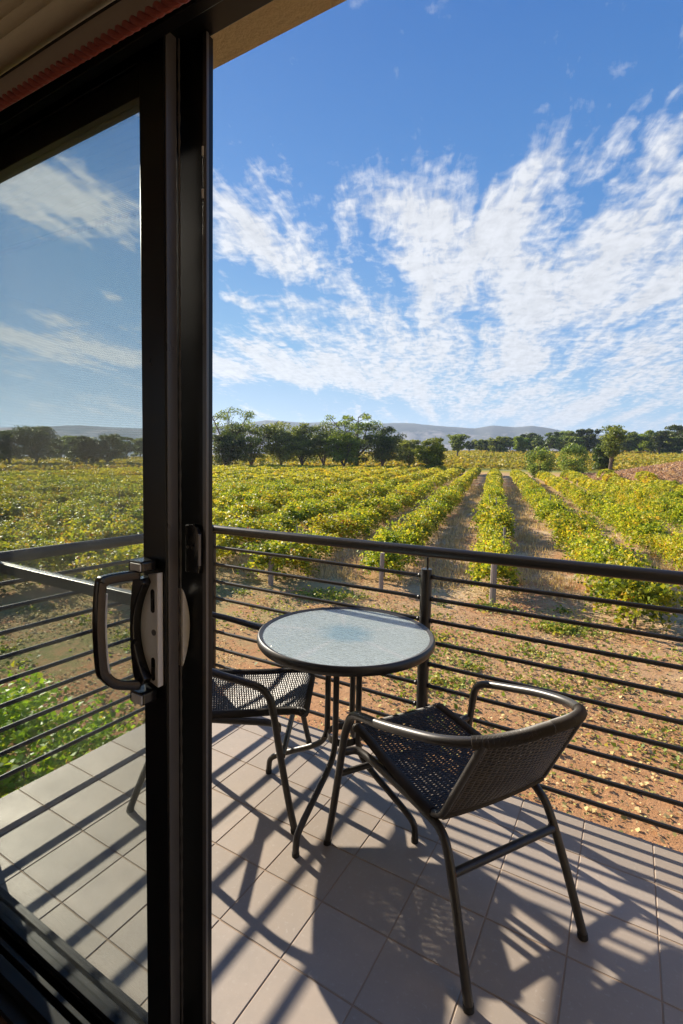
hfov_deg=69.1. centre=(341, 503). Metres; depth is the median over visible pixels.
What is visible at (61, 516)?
grapevine
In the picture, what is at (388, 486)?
grapevine
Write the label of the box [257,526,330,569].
grapevine
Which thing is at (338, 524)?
grapevine
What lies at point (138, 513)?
grapevine
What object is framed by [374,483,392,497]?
grapevine
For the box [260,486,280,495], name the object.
grapevine
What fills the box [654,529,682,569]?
grapevine
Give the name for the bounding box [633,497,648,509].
grapevine
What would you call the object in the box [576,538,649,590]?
grapevine
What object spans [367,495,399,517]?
grapevine
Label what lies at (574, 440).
distant tree
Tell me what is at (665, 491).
grapevine
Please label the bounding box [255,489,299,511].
grapevine
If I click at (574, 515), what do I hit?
grapevine
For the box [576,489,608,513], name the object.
grapevine
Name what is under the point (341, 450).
shade tree
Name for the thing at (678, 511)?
grapevine
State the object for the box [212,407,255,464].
gum tree
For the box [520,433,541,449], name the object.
distant tree
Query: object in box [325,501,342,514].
grapevine
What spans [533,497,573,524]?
grapevine
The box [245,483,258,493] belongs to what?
grapevine
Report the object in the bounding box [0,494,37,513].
grapevine
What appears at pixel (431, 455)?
shade tree
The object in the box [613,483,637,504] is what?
grapevine
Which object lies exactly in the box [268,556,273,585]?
vine post
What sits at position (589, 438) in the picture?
distant tree
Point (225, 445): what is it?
shade tree
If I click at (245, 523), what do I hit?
grapevine
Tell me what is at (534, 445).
distant tree
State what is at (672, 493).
grapevine
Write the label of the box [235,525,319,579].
grapevine
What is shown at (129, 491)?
grapevine
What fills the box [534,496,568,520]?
grapevine
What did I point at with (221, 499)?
grapevine
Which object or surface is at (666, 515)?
grapevine
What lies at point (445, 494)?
grapevine
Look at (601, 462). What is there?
shade tree
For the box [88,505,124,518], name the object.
grapevine
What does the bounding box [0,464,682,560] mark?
vineyard
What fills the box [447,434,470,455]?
gum tree
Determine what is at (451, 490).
grapevine
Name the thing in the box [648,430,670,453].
distant tree
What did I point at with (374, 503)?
grapevine
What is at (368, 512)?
grapevine
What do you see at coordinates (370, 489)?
grapevine
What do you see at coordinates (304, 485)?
grapevine
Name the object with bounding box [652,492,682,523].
grapevine
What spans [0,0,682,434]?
sky
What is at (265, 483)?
grapevine
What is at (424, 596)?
balcony railing
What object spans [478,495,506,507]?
grapevine
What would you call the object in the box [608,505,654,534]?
grapevine
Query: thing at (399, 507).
grapevine
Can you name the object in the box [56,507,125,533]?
grapevine
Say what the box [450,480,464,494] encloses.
grapevine
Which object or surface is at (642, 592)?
grapevine
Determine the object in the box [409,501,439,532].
grapevine
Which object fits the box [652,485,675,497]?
grapevine
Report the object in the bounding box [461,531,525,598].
grapevine
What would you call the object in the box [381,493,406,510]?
grapevine
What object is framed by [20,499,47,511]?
grapevine
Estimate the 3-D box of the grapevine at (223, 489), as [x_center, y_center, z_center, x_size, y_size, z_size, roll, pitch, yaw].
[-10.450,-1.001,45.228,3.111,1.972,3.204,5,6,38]
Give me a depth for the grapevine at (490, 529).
24.08 m
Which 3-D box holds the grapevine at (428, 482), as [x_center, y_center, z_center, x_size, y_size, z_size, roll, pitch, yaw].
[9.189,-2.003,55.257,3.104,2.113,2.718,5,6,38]
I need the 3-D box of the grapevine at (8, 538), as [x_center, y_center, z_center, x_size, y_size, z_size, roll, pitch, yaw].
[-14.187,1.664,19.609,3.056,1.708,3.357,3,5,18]
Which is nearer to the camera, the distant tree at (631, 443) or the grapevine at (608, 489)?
the grapevine at (608, 489)
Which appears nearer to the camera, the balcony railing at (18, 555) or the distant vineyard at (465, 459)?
the balcony railing at (18, 555)
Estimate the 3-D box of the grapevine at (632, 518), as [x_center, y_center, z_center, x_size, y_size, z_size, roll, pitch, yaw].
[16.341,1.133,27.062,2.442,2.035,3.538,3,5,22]
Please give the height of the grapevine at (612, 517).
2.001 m
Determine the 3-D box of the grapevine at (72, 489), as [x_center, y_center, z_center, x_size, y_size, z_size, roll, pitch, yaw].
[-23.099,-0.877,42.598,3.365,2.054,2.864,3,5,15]
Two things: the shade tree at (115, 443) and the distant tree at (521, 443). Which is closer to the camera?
the shade tree at (115, 443)
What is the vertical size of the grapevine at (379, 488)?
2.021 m
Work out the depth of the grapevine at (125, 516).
27.08 m
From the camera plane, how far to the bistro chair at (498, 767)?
1.51 m
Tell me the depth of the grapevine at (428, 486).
53.65 m
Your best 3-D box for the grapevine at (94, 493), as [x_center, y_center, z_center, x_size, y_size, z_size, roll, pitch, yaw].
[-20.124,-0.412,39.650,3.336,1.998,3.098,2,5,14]
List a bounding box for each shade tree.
[0,429,25,462]
[10,425,61,462]
[65,435,103,462]
[87,434,129,462]
[212,434,244,465]
[221,424,276,465]
[259,420,309,464]
[276,426,322,464]
[299,422,340,464]
[321,431,364,465]
[357,426,407,465]
[393,439,425,465]
[411,436,447,468]
[591,442,615,469]
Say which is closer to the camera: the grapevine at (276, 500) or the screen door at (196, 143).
the screen door at (196, 143)
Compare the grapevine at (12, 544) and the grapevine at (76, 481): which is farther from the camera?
the grapevine at (76, 481)
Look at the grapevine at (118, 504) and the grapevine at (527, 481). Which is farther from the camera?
the grapevine at (527, 481)
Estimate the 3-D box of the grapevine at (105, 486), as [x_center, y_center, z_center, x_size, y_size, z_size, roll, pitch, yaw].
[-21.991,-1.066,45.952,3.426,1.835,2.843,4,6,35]
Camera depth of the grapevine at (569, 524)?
23.99 m
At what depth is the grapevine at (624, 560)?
15.49 m
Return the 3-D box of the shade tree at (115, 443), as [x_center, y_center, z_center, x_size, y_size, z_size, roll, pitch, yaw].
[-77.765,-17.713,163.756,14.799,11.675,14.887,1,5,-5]
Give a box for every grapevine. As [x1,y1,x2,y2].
[0,479,31,492]
[0,483,12,496]
[0,490,33,502]
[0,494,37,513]
[0,497,36,526]
[0,507,51,525]
[0,515,32,533]
[0,527,30,548]
[0,528,81,587]
[0,534,30,592]
[3,521,60,546]
[4,514,62,531]
[10,488,36,499]
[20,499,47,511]
[24,492,50,503]
[25,481,41,491]
[26,529,100,577]
[29,505,89,527]
[30,522,82,540]
[31,498,83,517]
[32,480,70,495]
[32,490,74,505]
[48,477,83,489]
[49,475,79,484]
[51,516,141,567]
[52,503,111,527]
[53,482,90,499]
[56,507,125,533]
[62,497,101,509]
[66,544,143,588]
[70,487,110,500]
[78,493,115,508]
[86,480,111,489]
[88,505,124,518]
[89,482,119,492]
[92,485,128,500]
[98,477,125,489]
[104,495,142,513]
[106,482,142,498]
[108,515,142,551]
[112,513,135,522]
[113,502,142,520]
[212,481,227,488]
[212,493,240,508]
[212,508,241,524]
[212,508,268,553]
[213,483,246,494]
[215,499,256,520]
[216,489,260,509]
[216,518,239,560]
[220,478,254,492]
[231,495,272,520]
[234,515,280,545]
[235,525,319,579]
[244,512,292,542]
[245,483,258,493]
[245,498,278,516]
[246,480,266,490]
[249,480,277,487]
[250,485,275,501]
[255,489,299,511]
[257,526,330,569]
[258,479,293,492]
[258,511,303,532]
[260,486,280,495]
[267,476,290,485]
[271,479,301,491]
[272,496,320,530]
[279,498,329,525]
[281,490,312,503]
[290,488,320,500]
[294,522,337,558]
[296,482,315,489]
[301,486,324,501]
[301,497,336,520]
[302,512,363,538]
[305,480,324,489]
[311,528,346,555]
[315,484,335,500]
[317,490,329,501]
[318,483,341,495]
[319,478,335,486]
[319,491,351,516]
[321,501,373,539]
[322,486,363,508]
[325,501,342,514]
[329,493,354,505]
[337,480,353,490]
[342,490,393,523]
[343,486,363,505]
[345,505,382,530]
[351,488,375,498]
[352,485,379,497]
[354,485,380,497]
[357,539,411,580]
[360,482,388,497]
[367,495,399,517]
[367,520,425,566]
[374,481,395,490]
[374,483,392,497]
[374,508,427,559]
[375,479,398,489]
[376,506,393,521]
[377,477,404,487]
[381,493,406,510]
[381,495,404,514]
[387,485,421,506]
[387,490,418,509]
[392,483,428,503]
[398,506,438,544]
[400,480,429,497]
[403,483,424,498]
[408,476,435,493]
[408,509,438,538]
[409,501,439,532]
[414,480,433,496]
[415,493,454,524]
[420,504,445,528]
[427,494,456,514]
[432,486,458,510]
[433,485,460,508]
[439,482,466,500]
[440,487,461,505]
[448,477,468,495]
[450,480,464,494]
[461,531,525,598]
[467,504,513,529]
[468,534,518,579]
[475,497,518,540]
[475,519,509,545]
[475,522,507,545]
[476,536,515,553]
[477,522,512,552]
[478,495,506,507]
[480,487,505,504]
[481,482,505,497]
[482,490,504,499]
[483,479,505,489]
[486,483,505,497]
[519,478,539,495]
[520,486,547,503]
[522,481,547,500]
[526,489,546,504]
[528,494,548,509]
[531,491,562,512]
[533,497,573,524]
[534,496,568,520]
[544,501,599,546]
[544,509,562,526]
[546,509,577,531]
[548,511,608,548]
[559,481,577,498]
[561,521,613,556]
[561,530,617,559]
[565,484,579,496]
[566,529,626,582]
[567,487,584,499]
[570,489,584,505]
[571,485,598,506]
[575,493,599,510]
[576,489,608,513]
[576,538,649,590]
[577,531,668,618]
[581,565,682,633]
[583,497,599,514]
[587,493,617,519]
[594,502,624,521]
[598,501,632,527]
[602,501,640,531]
[603,480,623,498]
[604,484,622,498]
[607,485,633,503]
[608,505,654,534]
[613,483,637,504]
[614,506,669,543]
[618,486,635,504]
[621,486,656,504]
[623,516,670,548]
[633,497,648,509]
[638,492,669,516]
[638,529,673,556]
[643,495,677,518]
[645,527,682,564]
[646,481,666,496]
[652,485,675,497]
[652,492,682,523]
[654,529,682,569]
[659,486,682,499]
[660,508,682,527]
[661,489,676,498]
[663,498,682,529]
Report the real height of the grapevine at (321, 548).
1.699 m
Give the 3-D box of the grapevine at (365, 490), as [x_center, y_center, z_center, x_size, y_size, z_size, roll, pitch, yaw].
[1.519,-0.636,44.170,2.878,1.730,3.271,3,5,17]
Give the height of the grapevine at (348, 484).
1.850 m
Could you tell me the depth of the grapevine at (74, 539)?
18.50 m
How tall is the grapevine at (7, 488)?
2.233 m
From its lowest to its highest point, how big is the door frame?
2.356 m
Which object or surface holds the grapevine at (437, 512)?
on the ground at (60, 651)
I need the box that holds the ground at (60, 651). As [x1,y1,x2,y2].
[0,461,682,852]
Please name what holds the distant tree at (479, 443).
on the ground at (60, 651)
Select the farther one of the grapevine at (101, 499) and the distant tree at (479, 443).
the distant tree at (479, 443)
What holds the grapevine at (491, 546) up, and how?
on the ground at (60, 651)
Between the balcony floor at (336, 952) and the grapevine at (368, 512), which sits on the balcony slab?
the balcony floor at (336, 952)
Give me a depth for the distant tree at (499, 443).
271.93 m
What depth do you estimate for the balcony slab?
1.60 m
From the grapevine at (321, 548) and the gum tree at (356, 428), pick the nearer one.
the grapevine at (321, 548)
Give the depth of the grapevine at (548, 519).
31.63 m
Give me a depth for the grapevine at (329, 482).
58.20 m
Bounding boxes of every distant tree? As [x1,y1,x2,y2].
[35,439,63,457]
[55,439,69,455]
[58,435,75,457]
[120,436,139,455]
[130,438,142,456]
[463,441,476,451]
[472,439,486,450]
[481,440,497,450]
[487,436,514,452]
[506,437,513,450]
[512,436,530,451]
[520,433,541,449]
[531,441,548,451]
[532,431,563,450]
[546,430,574,450]
[563,436,584,451]
[567,428,602,452]
[605,430,645,451]
[634,430,657,451]
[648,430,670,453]
[660,437,682,452]
[664,424,682,452]
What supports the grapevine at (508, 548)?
on the ground at (60, 651)
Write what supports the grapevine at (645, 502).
on the ground at (60, 651)
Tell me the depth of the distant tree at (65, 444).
266.67 m
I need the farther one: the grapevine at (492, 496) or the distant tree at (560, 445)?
the distant tree at (560, 445)
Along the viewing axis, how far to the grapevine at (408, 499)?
40.78 m
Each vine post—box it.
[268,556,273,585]
[379,552,384,588]
[489,564,496,604]
[502,527,505,577]
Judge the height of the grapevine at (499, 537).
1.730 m
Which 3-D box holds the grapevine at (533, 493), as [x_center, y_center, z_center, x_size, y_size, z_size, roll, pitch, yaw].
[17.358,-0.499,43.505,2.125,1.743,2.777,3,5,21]
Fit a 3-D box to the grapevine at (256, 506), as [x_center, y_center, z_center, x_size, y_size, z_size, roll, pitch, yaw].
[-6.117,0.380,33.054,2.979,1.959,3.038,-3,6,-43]
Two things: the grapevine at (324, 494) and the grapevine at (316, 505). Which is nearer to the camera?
the grapevine at (316, 505)
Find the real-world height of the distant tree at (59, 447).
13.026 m
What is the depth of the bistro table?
2.00 m
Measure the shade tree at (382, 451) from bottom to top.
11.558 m
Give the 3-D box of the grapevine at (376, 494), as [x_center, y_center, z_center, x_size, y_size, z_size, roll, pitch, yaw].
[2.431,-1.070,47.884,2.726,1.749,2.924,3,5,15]
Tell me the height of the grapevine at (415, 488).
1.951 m
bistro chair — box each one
[126,612,314,834]
[323,681,587,1014]
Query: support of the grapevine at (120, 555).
on the ground at (60, 651)
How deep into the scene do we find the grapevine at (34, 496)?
38.74 m
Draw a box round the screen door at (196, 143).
[0,31,212,1023]
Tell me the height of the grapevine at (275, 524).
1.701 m
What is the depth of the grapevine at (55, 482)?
46.53 m
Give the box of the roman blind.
[0,0,189,110]
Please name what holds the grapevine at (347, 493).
on the ground at (60, 651)
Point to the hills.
(419, 432)
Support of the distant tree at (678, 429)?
on the ground at (60, 651)
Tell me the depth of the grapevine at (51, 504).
31.45 m
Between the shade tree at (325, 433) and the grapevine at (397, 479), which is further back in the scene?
the shade tree at (325, 433)
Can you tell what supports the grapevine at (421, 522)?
on the ground at (60, 651)
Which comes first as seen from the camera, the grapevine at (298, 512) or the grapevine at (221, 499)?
the grapevine at (298, 512)
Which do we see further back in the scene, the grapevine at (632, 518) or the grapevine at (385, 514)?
the grapevine at (385, 514)
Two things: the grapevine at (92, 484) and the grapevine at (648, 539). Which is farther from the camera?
the grapevine at (92, 484)
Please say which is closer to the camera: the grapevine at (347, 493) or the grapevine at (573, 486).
the grapevine at (347, 493)
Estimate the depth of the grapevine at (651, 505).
35.91 m
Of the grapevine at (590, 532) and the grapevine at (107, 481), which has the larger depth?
the grapevine at (107, 481)
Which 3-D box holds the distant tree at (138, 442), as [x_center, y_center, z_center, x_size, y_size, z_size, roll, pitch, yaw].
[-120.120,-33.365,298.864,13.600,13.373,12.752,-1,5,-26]
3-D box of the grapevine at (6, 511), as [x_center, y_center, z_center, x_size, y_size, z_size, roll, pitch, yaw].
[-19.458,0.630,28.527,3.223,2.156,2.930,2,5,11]
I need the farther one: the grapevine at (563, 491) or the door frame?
the grapevine at (563, 491)
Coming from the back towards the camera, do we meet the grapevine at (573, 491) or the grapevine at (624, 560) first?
the grapevine at (573, 491)
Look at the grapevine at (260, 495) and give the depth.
42.00 m
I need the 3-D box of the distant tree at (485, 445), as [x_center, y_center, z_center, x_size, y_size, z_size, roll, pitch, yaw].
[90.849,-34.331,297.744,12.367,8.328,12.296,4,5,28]
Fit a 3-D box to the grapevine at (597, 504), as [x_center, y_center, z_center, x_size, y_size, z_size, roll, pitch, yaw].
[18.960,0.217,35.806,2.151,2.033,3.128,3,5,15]
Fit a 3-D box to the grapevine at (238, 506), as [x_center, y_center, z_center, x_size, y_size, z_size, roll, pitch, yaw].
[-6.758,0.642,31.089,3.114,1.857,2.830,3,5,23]
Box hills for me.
[0,420,682,457]
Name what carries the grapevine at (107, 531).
on the ground at (60, 651)
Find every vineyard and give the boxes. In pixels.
[0,450,682,471]
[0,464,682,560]
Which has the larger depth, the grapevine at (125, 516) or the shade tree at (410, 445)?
the shade tree at (410, 445)
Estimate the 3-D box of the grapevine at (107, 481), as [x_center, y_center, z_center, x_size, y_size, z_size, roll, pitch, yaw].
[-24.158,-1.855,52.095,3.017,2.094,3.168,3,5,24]
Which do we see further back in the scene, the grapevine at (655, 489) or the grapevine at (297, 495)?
the grapevine at (655, 489)
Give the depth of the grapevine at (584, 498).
41.60 m
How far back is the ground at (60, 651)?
11.28 m
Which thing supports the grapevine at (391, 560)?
on the ground at (60, 651)
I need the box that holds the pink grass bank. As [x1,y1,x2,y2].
[559,460,682,484]
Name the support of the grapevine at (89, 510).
on the ground at (60, 651)
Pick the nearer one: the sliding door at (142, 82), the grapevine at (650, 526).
the sliding door at (142, 82)
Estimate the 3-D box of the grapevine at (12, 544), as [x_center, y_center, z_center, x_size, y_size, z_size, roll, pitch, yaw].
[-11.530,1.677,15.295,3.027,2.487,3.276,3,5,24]
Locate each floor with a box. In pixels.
[0,694,682,1023]
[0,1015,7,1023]
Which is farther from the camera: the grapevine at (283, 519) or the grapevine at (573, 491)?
the grapevine at (573, 491)
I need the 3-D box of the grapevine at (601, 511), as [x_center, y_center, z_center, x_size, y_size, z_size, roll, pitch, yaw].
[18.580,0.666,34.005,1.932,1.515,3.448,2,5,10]
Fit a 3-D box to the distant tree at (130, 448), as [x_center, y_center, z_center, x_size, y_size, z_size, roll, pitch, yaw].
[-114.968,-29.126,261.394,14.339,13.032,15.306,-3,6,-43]
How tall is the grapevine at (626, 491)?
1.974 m
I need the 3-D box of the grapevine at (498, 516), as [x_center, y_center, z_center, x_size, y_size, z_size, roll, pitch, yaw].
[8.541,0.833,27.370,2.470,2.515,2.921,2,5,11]
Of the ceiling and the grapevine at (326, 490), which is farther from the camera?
the grapevine at (326, 490)
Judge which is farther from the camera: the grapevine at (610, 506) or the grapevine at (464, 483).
the grapevine at (464, 483)
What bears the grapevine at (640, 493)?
on the ground at (60, 651)
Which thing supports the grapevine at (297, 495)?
on the ground at (60, 651)
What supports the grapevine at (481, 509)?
on the ground at (60, 651)
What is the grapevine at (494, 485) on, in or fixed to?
on the ground at (60, 651)
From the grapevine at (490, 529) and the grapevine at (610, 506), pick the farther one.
the grapevine at (610, 506)
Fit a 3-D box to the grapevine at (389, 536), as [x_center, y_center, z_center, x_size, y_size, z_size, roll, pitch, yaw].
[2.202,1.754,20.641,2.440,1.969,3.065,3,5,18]
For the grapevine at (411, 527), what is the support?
on the ground at (60, 651)
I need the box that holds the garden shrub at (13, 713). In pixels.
[0,661,141,797]
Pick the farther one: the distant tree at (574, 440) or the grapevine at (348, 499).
the distant tree at (574, 440)
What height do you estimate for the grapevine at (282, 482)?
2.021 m
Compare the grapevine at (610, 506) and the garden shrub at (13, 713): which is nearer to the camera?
the garden shrub at (13, 713)
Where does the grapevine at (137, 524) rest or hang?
on the ground at (60, 651)
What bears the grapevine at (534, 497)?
on the ground at (60, 651)
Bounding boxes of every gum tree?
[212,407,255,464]
[321,412,394,464]
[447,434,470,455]
[598,425,627,469]
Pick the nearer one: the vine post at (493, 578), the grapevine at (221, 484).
the vine post at (493, 578)
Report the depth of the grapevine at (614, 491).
46.95 m
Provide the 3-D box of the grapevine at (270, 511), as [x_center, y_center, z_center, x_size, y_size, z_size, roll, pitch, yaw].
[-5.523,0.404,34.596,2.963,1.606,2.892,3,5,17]
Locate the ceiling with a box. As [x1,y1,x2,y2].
[211,0,345,68]
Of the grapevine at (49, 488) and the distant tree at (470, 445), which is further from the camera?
the distant tree at (470, 445)
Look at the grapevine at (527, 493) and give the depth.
46.84 m
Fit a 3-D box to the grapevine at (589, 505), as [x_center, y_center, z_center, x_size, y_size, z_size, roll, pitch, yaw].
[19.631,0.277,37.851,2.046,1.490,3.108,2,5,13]
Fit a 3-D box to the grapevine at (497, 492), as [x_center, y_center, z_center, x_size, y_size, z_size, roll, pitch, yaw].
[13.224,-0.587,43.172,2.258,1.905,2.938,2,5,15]
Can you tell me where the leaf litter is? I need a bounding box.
[0,554,682,846]
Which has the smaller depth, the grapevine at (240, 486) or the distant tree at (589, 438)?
the grapevine at (240, 486)
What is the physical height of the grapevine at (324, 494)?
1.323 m
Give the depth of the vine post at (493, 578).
15.49 m
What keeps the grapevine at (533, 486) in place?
on the ground at (60, 651)
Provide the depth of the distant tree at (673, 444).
243.25 m
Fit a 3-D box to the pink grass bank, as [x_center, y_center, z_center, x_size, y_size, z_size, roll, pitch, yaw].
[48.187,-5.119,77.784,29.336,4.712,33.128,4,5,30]
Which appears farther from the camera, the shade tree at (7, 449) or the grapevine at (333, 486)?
the shade tree at (7, 449)
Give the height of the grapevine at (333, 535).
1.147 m
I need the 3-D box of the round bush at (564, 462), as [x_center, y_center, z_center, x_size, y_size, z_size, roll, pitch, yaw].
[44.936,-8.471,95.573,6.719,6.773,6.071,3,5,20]
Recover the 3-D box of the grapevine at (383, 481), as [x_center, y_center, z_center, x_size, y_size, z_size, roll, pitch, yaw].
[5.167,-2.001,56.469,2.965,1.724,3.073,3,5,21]
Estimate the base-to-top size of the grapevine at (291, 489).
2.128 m
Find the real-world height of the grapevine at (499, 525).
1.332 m
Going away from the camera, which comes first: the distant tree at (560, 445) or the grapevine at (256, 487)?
the grapevine at (256, 487)
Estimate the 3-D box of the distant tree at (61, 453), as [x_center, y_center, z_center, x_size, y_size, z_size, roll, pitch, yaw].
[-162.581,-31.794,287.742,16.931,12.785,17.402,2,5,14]
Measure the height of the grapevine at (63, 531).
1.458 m
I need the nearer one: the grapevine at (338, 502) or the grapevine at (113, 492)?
the grapevine at (338, 502)
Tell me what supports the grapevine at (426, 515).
on the ground at (60, 651)
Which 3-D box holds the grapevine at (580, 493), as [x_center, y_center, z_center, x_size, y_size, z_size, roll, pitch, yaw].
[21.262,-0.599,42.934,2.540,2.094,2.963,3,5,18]
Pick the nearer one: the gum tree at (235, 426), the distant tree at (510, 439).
the gum tree at (235, 426)
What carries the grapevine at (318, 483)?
on the ground at (60, 651)
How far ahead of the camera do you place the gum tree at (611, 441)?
102.33 m
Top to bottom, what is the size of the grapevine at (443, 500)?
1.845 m
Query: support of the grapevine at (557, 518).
on the ground at (60, 651)
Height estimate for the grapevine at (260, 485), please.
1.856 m
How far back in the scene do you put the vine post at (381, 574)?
17.11 m
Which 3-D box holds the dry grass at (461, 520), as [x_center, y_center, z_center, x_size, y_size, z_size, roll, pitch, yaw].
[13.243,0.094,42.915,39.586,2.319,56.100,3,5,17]
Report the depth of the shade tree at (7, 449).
154.54 m
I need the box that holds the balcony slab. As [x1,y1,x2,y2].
[0,717,682,1023]
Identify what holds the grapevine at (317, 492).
on the ground at (60, 651)
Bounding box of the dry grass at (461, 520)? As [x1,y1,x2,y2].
[101,484,682,607]
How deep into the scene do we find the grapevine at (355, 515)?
26.94 m
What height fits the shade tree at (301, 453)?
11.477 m
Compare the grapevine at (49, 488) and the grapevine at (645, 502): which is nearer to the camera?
the grapevine at (645, 502)
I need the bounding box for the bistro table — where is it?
[257,607,435,858]
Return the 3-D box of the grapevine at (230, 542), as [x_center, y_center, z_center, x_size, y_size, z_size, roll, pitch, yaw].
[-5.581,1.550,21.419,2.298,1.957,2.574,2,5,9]
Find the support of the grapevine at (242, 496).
on the ground at (60, 651)
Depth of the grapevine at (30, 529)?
21.51 m
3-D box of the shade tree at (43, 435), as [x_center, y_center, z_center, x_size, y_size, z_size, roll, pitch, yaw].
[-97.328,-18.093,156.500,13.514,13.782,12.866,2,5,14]
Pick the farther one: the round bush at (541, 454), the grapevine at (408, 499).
the round bush at (541, 454)
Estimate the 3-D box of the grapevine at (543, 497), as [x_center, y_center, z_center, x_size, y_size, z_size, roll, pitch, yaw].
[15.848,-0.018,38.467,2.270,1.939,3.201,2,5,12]
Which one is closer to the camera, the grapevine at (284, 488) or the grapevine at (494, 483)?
the grapevine at (284, 488)
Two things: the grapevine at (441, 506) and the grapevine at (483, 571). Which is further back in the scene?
the grapevine at (441, 506)
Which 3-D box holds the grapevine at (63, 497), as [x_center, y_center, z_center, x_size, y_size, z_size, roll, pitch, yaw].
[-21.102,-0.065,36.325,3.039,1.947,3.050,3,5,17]
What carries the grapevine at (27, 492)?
on the ground at (60, 651)
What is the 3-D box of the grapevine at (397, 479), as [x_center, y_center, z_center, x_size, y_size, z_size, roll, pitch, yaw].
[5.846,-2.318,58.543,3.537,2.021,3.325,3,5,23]
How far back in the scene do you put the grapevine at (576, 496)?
44.43 m
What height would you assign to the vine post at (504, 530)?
2.150 m
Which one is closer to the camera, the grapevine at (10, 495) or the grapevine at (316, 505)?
the grapevine at (316, 505)
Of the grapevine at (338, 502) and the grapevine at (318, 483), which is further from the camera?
the grapevine at (318, 483)
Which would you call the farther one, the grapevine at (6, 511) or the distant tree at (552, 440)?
the distant tree at (552, 440)
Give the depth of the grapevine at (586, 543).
19.06 m
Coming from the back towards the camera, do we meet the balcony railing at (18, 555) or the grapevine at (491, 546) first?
the grapevine at (491, 546)
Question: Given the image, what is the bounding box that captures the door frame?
[0,0,272,1023]
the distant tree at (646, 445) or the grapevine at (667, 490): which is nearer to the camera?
the grapevine at (667, 490)
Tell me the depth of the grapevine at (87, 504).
33.72 m
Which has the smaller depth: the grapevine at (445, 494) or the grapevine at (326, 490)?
the grapevine at (445, 494)
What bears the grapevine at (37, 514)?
on the ground at (60, 651)
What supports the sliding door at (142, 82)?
attached to the door frame
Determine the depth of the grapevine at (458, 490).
46.68 m
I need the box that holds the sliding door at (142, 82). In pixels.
[0,33,189,1023]
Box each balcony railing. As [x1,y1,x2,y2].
[0,525,215,780]
[213,525,682,834]
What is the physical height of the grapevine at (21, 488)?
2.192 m
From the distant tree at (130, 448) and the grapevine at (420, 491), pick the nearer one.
the grapevine at (420, 491)
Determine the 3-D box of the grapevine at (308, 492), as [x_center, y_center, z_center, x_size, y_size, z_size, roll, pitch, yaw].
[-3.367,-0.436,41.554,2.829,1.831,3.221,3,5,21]
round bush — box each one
[524,446,557,477]
[556,442,592,472]
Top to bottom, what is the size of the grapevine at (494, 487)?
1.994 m
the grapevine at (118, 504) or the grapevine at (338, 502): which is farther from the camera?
the grapevine at (338, 502)
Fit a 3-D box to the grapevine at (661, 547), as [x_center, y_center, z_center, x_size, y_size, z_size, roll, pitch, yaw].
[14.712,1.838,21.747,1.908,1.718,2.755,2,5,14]
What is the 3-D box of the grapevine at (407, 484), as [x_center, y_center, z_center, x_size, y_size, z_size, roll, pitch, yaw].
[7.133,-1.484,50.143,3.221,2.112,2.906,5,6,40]
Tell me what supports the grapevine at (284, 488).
on the ground at (60, 651)
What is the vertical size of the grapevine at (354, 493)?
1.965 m
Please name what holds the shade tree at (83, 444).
on the ground at (60, 651)
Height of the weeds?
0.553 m
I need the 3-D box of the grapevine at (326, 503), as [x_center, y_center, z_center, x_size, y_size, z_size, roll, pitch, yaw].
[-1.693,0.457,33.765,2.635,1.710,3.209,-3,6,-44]
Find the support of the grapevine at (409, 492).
on the ground at (60, 651)
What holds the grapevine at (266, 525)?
on the ground at (60, 651)
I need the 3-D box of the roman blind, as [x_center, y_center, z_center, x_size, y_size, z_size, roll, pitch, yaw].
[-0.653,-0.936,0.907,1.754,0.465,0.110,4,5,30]
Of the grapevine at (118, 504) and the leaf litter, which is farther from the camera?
the grapevine at (118, 504)
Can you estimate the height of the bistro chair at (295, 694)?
0.751 m
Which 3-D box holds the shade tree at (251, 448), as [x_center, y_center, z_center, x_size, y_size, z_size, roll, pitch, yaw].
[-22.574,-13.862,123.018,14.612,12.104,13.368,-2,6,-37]
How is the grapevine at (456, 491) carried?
on the ground at (60, 651)
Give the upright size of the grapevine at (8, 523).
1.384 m
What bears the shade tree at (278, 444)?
on the ground at (60, 651)
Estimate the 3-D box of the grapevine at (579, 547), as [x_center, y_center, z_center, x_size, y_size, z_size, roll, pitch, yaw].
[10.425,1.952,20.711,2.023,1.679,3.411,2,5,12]
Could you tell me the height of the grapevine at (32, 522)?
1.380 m
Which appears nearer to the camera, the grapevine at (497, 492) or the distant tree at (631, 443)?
the grapevine at (497, 492)
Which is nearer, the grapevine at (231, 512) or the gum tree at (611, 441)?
the grapevine at (231, 512)
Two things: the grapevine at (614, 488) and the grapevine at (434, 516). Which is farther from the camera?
the grapevine at (614, 488)
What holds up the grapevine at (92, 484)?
on the ground at (60, 651)
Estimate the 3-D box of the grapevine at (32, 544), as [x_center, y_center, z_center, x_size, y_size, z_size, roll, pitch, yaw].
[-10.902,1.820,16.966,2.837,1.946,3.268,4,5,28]
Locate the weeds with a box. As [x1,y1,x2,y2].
[0,583,682,786]
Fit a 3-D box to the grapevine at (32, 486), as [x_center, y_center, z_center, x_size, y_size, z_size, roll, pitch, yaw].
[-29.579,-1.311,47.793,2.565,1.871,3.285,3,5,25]

